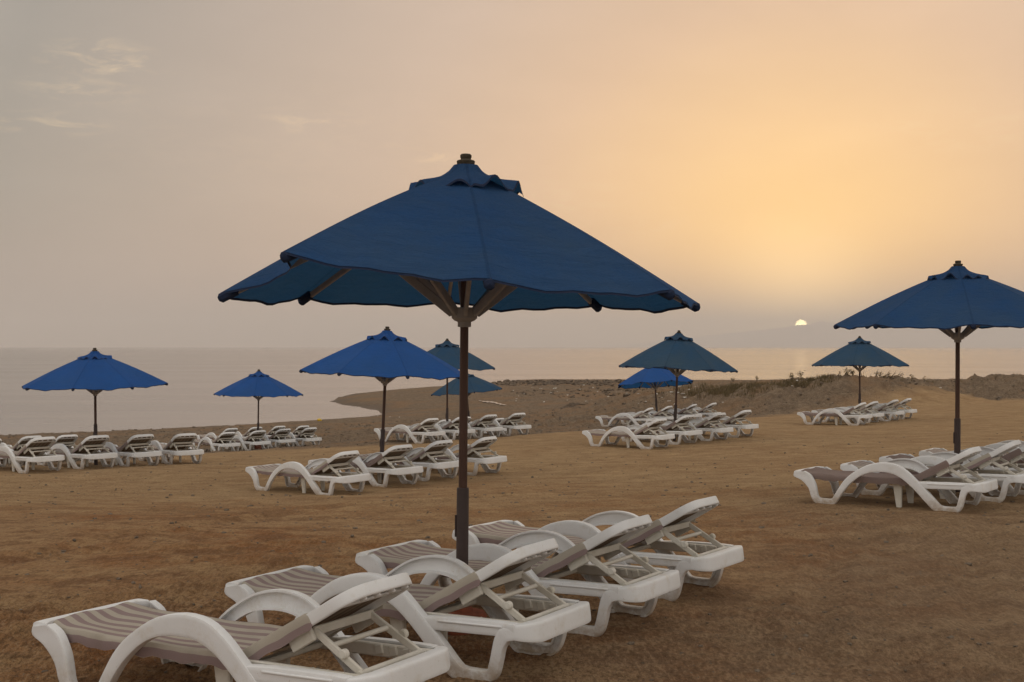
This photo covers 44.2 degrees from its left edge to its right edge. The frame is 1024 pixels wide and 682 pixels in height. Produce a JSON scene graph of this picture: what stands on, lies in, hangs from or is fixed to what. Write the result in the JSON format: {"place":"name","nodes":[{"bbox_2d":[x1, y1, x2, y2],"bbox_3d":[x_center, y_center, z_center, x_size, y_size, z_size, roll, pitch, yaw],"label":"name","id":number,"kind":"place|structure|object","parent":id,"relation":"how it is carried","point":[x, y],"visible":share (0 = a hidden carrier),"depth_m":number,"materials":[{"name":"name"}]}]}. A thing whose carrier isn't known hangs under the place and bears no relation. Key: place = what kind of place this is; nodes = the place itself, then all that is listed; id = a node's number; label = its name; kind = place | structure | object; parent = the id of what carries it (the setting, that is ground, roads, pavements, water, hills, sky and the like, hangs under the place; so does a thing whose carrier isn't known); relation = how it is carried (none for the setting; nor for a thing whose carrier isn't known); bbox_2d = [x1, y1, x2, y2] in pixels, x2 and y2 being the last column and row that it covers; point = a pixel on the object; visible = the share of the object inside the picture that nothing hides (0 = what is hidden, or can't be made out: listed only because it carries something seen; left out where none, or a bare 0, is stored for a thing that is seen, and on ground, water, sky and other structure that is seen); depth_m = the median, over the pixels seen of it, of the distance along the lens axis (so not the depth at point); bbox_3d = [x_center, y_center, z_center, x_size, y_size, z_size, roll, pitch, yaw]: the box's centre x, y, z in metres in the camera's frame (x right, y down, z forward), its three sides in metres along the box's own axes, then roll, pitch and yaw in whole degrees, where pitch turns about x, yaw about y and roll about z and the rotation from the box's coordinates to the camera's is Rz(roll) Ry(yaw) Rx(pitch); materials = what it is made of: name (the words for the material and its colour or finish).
{"place":"outdoors","nodes":[
{"label":"outdoors","id":0,"kind":"place"},
{"bbox_2d":[0,373,1023,681],"bbox_3d":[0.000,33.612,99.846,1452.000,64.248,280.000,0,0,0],"label":"ground","id":1,"kind":"structure","parent":0,"point":[746,641],"depth_m":11.73,"materials":[{"name":"brown sand"}]},
{"bbox_2d":[0,439,6,466],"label":"sun lounger","id":2,"kind":"object","parent":1,"relation":"on","point":[4,463],"visible":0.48,"depth_m":28.13,"materials":[{"name":"white plastic"}]},
{"bbox_2d":[0,435,42,462],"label":"sun lounger","id":3,"kind":"object","parent":1,"relation":"on","point":[20,444],"visible":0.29,"depth_m":29.56,"materials":[{"name":"white plastic"}]},
{"bbox_2d":[0,436,64,473],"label":"sun lounger","id":4,"kind":"object","parent":1,"relation":"on","point":[34,450],"visible":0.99,"depth_m":23.33,"materials":[{"name":"white plastic"}]},
{"bbox_2d":[52,434,80,461],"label":"sun lounger","id":5,"kind":"object","parent":1,"relation":"on","point":[68,441],"visible":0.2,"depth_m":30.98,"materials":[{"name":"white plastic"}]},
{"bbox_2d":[37,435,117,468],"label":"sun lounger","id":6,"kind":"object","parent":1,"relation":"on","point":[85,450],"visible":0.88,"depth_m":24.51,"materials":[{"name":"white plastic"}]},
{"bbox_2d":[22,348,167,464],"bbox_3d":[-8.433,1.483,25.477,2.711,2.690,2.711,0,0,-25],"label":"beach umbrella","id":7,"kind":"object","parent":1,"relation":"on","point":[94,371],"visible":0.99,"depth_m":24.78,"materials":[{"name":"blue fabric"}]},
{"bbox_2d":[89,434,161,466],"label":"sun lounger","id":8,"kind":"object","parent":1,"relation":"on","point":[135,446],"visible":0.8,"depth_m":25.54,"materials":[{"name":"white plastic"}]},
{"bbox_2d":[138,433,203,464],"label":"sun lounger","id":9,"kind":"object","parent":1,"relation":"on","point":[179,445],"visible":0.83,"depth_m":26.57,"materials":[{"name":"white plastic"}]},
{"bbox_2d":[193,432,240,450],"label":"sun lounger","id":10,"kind":"object","parent":1,"relation":"on","point":[224,439],"visible":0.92,"depth_m":39.40,"materials":[{"name":"white plastic"}]},
{"bbox_2d":[197,428,239,444],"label":"sun lounger","id":11,"kind":"object","parent":1,"relation":"on","point":[211,435],"visible":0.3,"depth_m":44.74,"materials":[{"name":"white plastic"}]},
{"bbox_2d":[32,572,449,681],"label":"sun lounger","id":12,"kind":"object","parent":1,"relation":"on","point":[228,645],"visible":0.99,"depth_m":5.74,"materials":[{"name":"white plastic"}]},
{"bbox_2d":[224,430,270,450],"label":"sun lounger","id":13,"kind":"object","parent":1,"relation":"on","point":[253,438],"visible":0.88,"depth_m":40.45,"materials":[{"name":"white plastic"}]},
{"bbox_2d":[236,427,262,437],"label":"sun lounger","id":14,"kind":"object","parent":1,"relation":"on","point":[249,431],"visible":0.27,"depth_m":46.16,"materials":[{"name":"white plastic"}]},
{"bbox_2d":[213,369,302,448],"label":"beach umbrella","id":15,"kind":"object","parent":1,"relation":"on","point":[258,383],"visible":0.95,"depth_m":40.77,"materials":[{"name":"blue fabric"}]},
{"bbox_2d":[246,428,295,447],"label":"sun lounger","id":16,"kind":"object","parent":1,"relation":"on","point":[277,437],"visible":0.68,"depth_m":41.45,"materials":[{"name":"white plastic"}]},
{"bbox_2d":[266,426,286,438],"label":"sun lounger","id":17,"kind":"object","parent":1,"relation":"on","point":[271,432],"visible":0.23,"depth_m":47.78,"materials":[{"name":"white plastic"}]},
{"bbox_2d":[279,427,321,445],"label":"sun lounger","id":18,"kind":"object","parent":1,"relation":"on","point":[305,434],"visible":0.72,"depth_m":42.42,"materials":[{"name":"white plastic"}]},
{"bbox_2d":[292,425,313,440],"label":"sun lounger","id":19,"kind":"object","parent":1,"relation":"on","point":[297,430],"visible":0.23,"depth_m":48.77,"materials":[{"name":"white plastic"}]},
{"bbox_2d":[245,450,370,494],"bbox_3d":[-3.094,1.972,19.131,2.038,0.694,0.712,0,0,36],"label":"sun lounger","id":20,"kind":"object","parent":1,"relation":"on","point":[329,469],"visible":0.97,"depth_m":18.88,"materials":[{"name":"white plastic"}]},
{"bbox_2d":[308,444,422,486],"bbox_3d":[-2.362,1.981,20.342,2.038,0.694,0.712,0,0,40],"label":"sun lounger","id":21,"kind":"object","parent":1,"relation":"on","point":[378,463],"visible":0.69,"depth_m":19.88,"materials":[{"name":"white plastic"}]},
{"bbox_2d":[299,326,459,479],"bbox_3d":[-2.128,1.182,20.895,2.701,2.850,2.701,2,0,0],"label":"beach umbrella","id":22,"kind":"object","parent":1,"relation":"on","point":[385,356],"visible":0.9,"depth_m":20.20,"materials":[{"name":"blue fabric"}]},
{"bbox_2d":[224,538,590,681],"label":"sun lounger","id":23,"kind":"object","parent":1,"relation":"on","point":[423,610],"visible":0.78,"depth_m":6.62,"materials":[{"name":"white plastic"}]},
{"bbox_2d":[358,440,458,480],"bbox_3d":[-1.770,1.992,21.355,2.038,0.694,0.712,-1,0,40],"label":"sun lounger","id":24,"kind":"object","parent":1,"relation":"on","point":[427,456],"visible":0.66,"depth_m":20.90,"materials":[{"name":"white plastic"}]},
{"bbox_2d":[374,418,444,443],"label":"sun lounger","id":25,"kind":"object","parent":1,"relation":"on","point":[422,428],"visible":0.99,"depth_m":33.09,"materials":[{"name":"white plastic"}]},
{"bbox_2d":[403,419,453,437],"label":"sun lounger","id":26,"kind":"object","parent":1,"relation":"on","point":[440,421],"visible":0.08,"depth_m":40.92,"materials":[{"name":"white plastic"}]},
{"bbox_2d":[407,417,474,439],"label":"sun lounger","id":27,"kind":"object","parent":1,"relation":"on","point":[449,427],"visible":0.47,"depth_m":34.07,"materials":[{"name":"white plastic"}]},
{"bbox_2d":[217,153,699,635],"bbox_3d":[-0.282,0.450,7.498,2.665,3.130,2.665,0,0,-30],"label":"beach umbrella","id":28,"kind":"object","parent":1,"relation":"on","point":[465,232],"visible":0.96,"depth_m":6.88,"materials":[{"name":"blue fabric"}]},
{"bbox_2d":[411,436,506,475],"bbox_3d":[-1.065,2.009,22.351,2.038,0.694,0.712,0,0,37],"label":"sun lounger","id":29,"kind":"object","parent":1,"relation":"on","point":[477,448],"visible":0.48,"depth_m":21.92,"materials":[{"name":"white plastic"}]},
{"bbox_2d":[427,339,494,434],"bbox_3d":[-1.800,1.466,34.994,2.684,3.070,2.684,0,0,0],"label":"beach umbrella","id":30,"kind":"object","parent":1,"relation":"on","point":[447,351],"visible":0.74,"depth_m":34.45,"materials":[{"name":"teal fabric"}]},
{"bbox_2d":[431,374,501,422],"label":"beach umbrella","id":31,"kind":"object","parent":1,"relation":"on","point":[476,384],"visible":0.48,"depth_m":45.34,"materials":[{"name":"blue fabric"}]},
{"bbox_2d":[438,414,502,437],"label":"sun lounger","id":32,"kind":"object","parent":1,"relation":"on","point":[482,423],"visible":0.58,"depth_m":34.96,"materials":[{"name":"white plastic"}]},
{"bbox_2d":[484,418,506,433],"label":"sun lounger","id":33,"kind":"object","parent":1,"relation":"on","point":[499,420],"visible":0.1,"depth_m":43.80,"materials":[{"name":"white plastic"}]},
{"bbox_2d":[469,413,531,435],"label":"sun lounger","id":34,"kind":"object","parent":1,"relation":"on","point":[509,423],"visible":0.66,"depth_m":35.87,"materials":[{"name":"white plastic"}]},
{"bbox_2d":[0,373,1023,466],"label":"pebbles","id":35,"kind":"object","parent":1,"relation":"on","point":[800,393],"visible":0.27,"depth_m":55.90,"materials":[{"name":"stone"}]},
{"bbox_2d":[0,432,1023,681],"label":"stones","id":36,"kind":"object","parent":1,"relation":"on","point":[526,526],"visible":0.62,"depth_m":11.82,"materials":[{"name":"brown stone"}]},
{"bbox_2d":[355,514,680,636],"bbox_3d":[0.020,1.402,7.963,2.038,0.694,0.712,0,0,32],"label":"sun lounger","id":37,"kind":"object","parent":1,"relation":"on","point":[649,584],"visible":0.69,"depth_m":7.66,"materials":[{"name":"white plastic"}]},
{"bbox_2d":[492,379,638,397],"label":"rubble","id":38,"kind":"object","parent":1,"relation":"on","point":[553,382],"visible":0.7,"depth_m":116.89,"materials":[{"name":"stone"}]},
{"bbox_2d":[559,402,584,407],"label":"debris heap","id":39,"kind":"object","parent":1,"relation":"on","point":[572,404],"visible":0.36,"depth_m":71.43,"materials":[{"name":"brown wood"}]},
{"bbox_2d":[452,496,743,600],"bbox_3d":[0.596,1.408,8.975,2.038,0.694,0.712,0,-1,33],"label":"sun lounger","id":40,"kind":"object","parent":1,"relation":"on","point":[715,557],"visible":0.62,"depth_m":8.66,"materials":[{"name":"white plastic"}]},
{"bbox_2d":[595,408,658,426],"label":"sun lounger","id":41,"kind":"object","parent":1,"relation":"on","point":[635,418],"visible":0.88,"depth_m":41.94,"materials":[{"name":"white plastic"}]},
{"bbox_2d":[582,418,674,448],"bbox_3d":[2.575,2.026,27.801,2.038,0.694,0.712,0,0,38],"label":"sun lounger","id":42,"kind":"object","parent":1,"relation":"on","point":[642,432],"visible":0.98,"depth_m":27.55,"materials":[{"name":"white plastic"}]},
{"bbox_2d":[616,406,677,424],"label":"sun lounger","id":43,"kind":"object","parent":1,"relation":"on","point":[658,414],"visible":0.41,"depth_m":42.88,"materials":[{"name":"white plastic"}]},
{"bbox_2d":[618,368,692,411],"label":"beach umbrella","id":44,"kind":"object","parent":1,"relation":"on","point":[654,378],"visible":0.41,"depth_m":43.32,"materials":[{"name":"blue fabric"}]},
{"bbox_2d":[619,415,702,444],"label":"sun lounger","id":45,"kind":"object","parent":1,"relation":"on","point":[677,425],"visible":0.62,"depth_m":28.55,"materials":[{"name":"white plastic"}]},
{"bbox_2d":[649,404,701,421],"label":"sun lounger","id":46,"kind":"object","parent":1,"relation":"on","point":[680,413],"visible":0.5,"depth_m":43.81,"materials":[{"name":"white plastic"}]},
{"bbox_2d":[619,330,737,440],"bbox_3d":[3.852,1.192,29.506,2.680,2.890,2.680,3,-1,0],"label":"beach umbrella","id":47,"kind":"object","parent":1,"relation":"on","point":[678,351],"visible":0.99,"depth_m":28.86,"materials":[{"name":"blue fabric"}]},
{"bbox_2d":[653,413,733,440],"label":"sun lounger","id":48,"kind":"object","parent":1,"relation":"on","point":[707,423],"visible":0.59,"depth_m":29.51,"materials":[{"name":"white plastic"}]},
{"bbox_2d":[668,403,720,420],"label":"sun lounger","id":49,"kind":"object","parent":1,"relation":"on","point":[706,408],"visible":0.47,"depth_m":44.78,"materials":[{"name":"white plastic"}]},
{"bbox_2d":[692,410,758,437],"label":"sun lounger","id":50,"kind":"object","parent":1,"relation":"on","point":[739,417],"visible":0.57,"depth_m":30.51,"materials":[{"name":"white plastic"}]},
{"bbox_2d":[513,380,941,404],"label":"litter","id":51,"kind":"object","parent":1,"relation":"on","point":[656,393],"visible":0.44,"depth_m":62.77,"materials":[{"name":"white"}]},
{"bbox_2d":[797,402,871,425],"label":"sun lounger","id":52,"kind":"object","parent":1,"relation":"on","point":[844,415],"visible":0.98,"depth_m":36.30,"materials":[{"name":"white plastic"}]},
{"bbox_2d":[811,401,883,422],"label":"sun lounger","id":53,"kind":"object","parent":1,"relation":"on","point":[868,407],"visible":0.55,"depth_m":37.25,"materials":[{"name":"white plastic"}]},
{"bbox_2d":[812,336,908,403],"bbox_3d":[10.522,1.286,38.112,2.666,2.880,2.666,0,-1,0],"label":"beach umbrella","id":54,"kind":"object","parent":1,"relation":"on","point":[859,351],"visible":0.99,"depth_m":37.48,"materials":[{"name":"blue fabric"}]},
{"bbox_2d":[842,399,904,420],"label":"sun lounger","id":55,"kind":"object","parent":1,"relation":"on","point":[889,405],"visible":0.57,"depth_m":38.12,"materials":[{"name":"white plastic"}]},
{"bbox_2d":[875,371,903,379],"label":"brushwood","id":56,"kind":"object","parent":1,"relation":"on","point":[887,374],"visible":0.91,"depth_m":53.27,"materials":[{"name":"brown plant"}]},
{"bbox_2d":[873,398,916,418],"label":"sun lounger","id":57,"kind":"object","parent":1,"relation":"on","point":[910,410],"visible":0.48,"depth_m":39.14,"materials":[{"name":"white plastic"}]},
{"bbox_2d":[793,446,997,511],"bbox_3d":[4.149,1.459,13.665,2.038,0.694,0.712,0,-1,35],"label":"sun lounger","id":58,"kind":"object","parent":1,"relation":"on","point":[897,475],"visible":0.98,"depth_m":13.45,"materials":[{"name":"white plastic"}]},
{"bbox_2d":[833,260,1023,491],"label":"beach umbrella","id":59,"kind":"object","parent":1,"relation":"on","point":[957,295],"visible":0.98,"depth_m":14.11,"materials":[{"name":"blue fabric"}]},
{"bbox_2d":[840,440,1023,502],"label":"sun lounger","id":60,"kind":"object","parent":1,"relation":"on","point":[1006,476],"visible":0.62,"depth_m":14.02,"materials":[{"name":"white plastic"}]},
{"bbox_2d":[879,446,1023,494],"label":"sun lounger","id":61,"kind":"object","parent":1,"relation":"on","point":[1014,456],"visible":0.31,"depth_m":14.65,"materials":[{"name":"white plastic"}]},
{"bbox_2d":[919,440,1023,463],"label":"sun lounger","id":62,"kind":"object","parent":1,"relation":"on","point":[995,446],"visible":0.14,"depth_m":16.10,"materials":[{"name":"white plastic"}]},
{"bbox_2d":[0,347,1023,434],"bbox_3d":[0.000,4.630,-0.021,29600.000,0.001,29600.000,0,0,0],"label":"sea","id":63,"kind":"structure","parent":0,"point":[195,378],"depth_m":218.44,"materials":[{"name":"beige liquid"}]},
{"bbox_2d":[0,0,1023,346],"label":"sky","id":64,"kind":"structure","parent":0,"point":[773,163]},
{"bbox_2d":[581,372,1020,397],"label":"dry grass","id":65,"kind":"structure","parent":0,"point":[728,390],"depth_m":56.09,"materials":[{"name":"brown plant"}]},
{"bbox_2d":[591,321,1023,346],"bbox_3d":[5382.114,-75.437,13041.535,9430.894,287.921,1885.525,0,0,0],"label":"hills","id":66,"kind":"structure","parent":0,"point":[821,334],"depth_m":13309.74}
]}

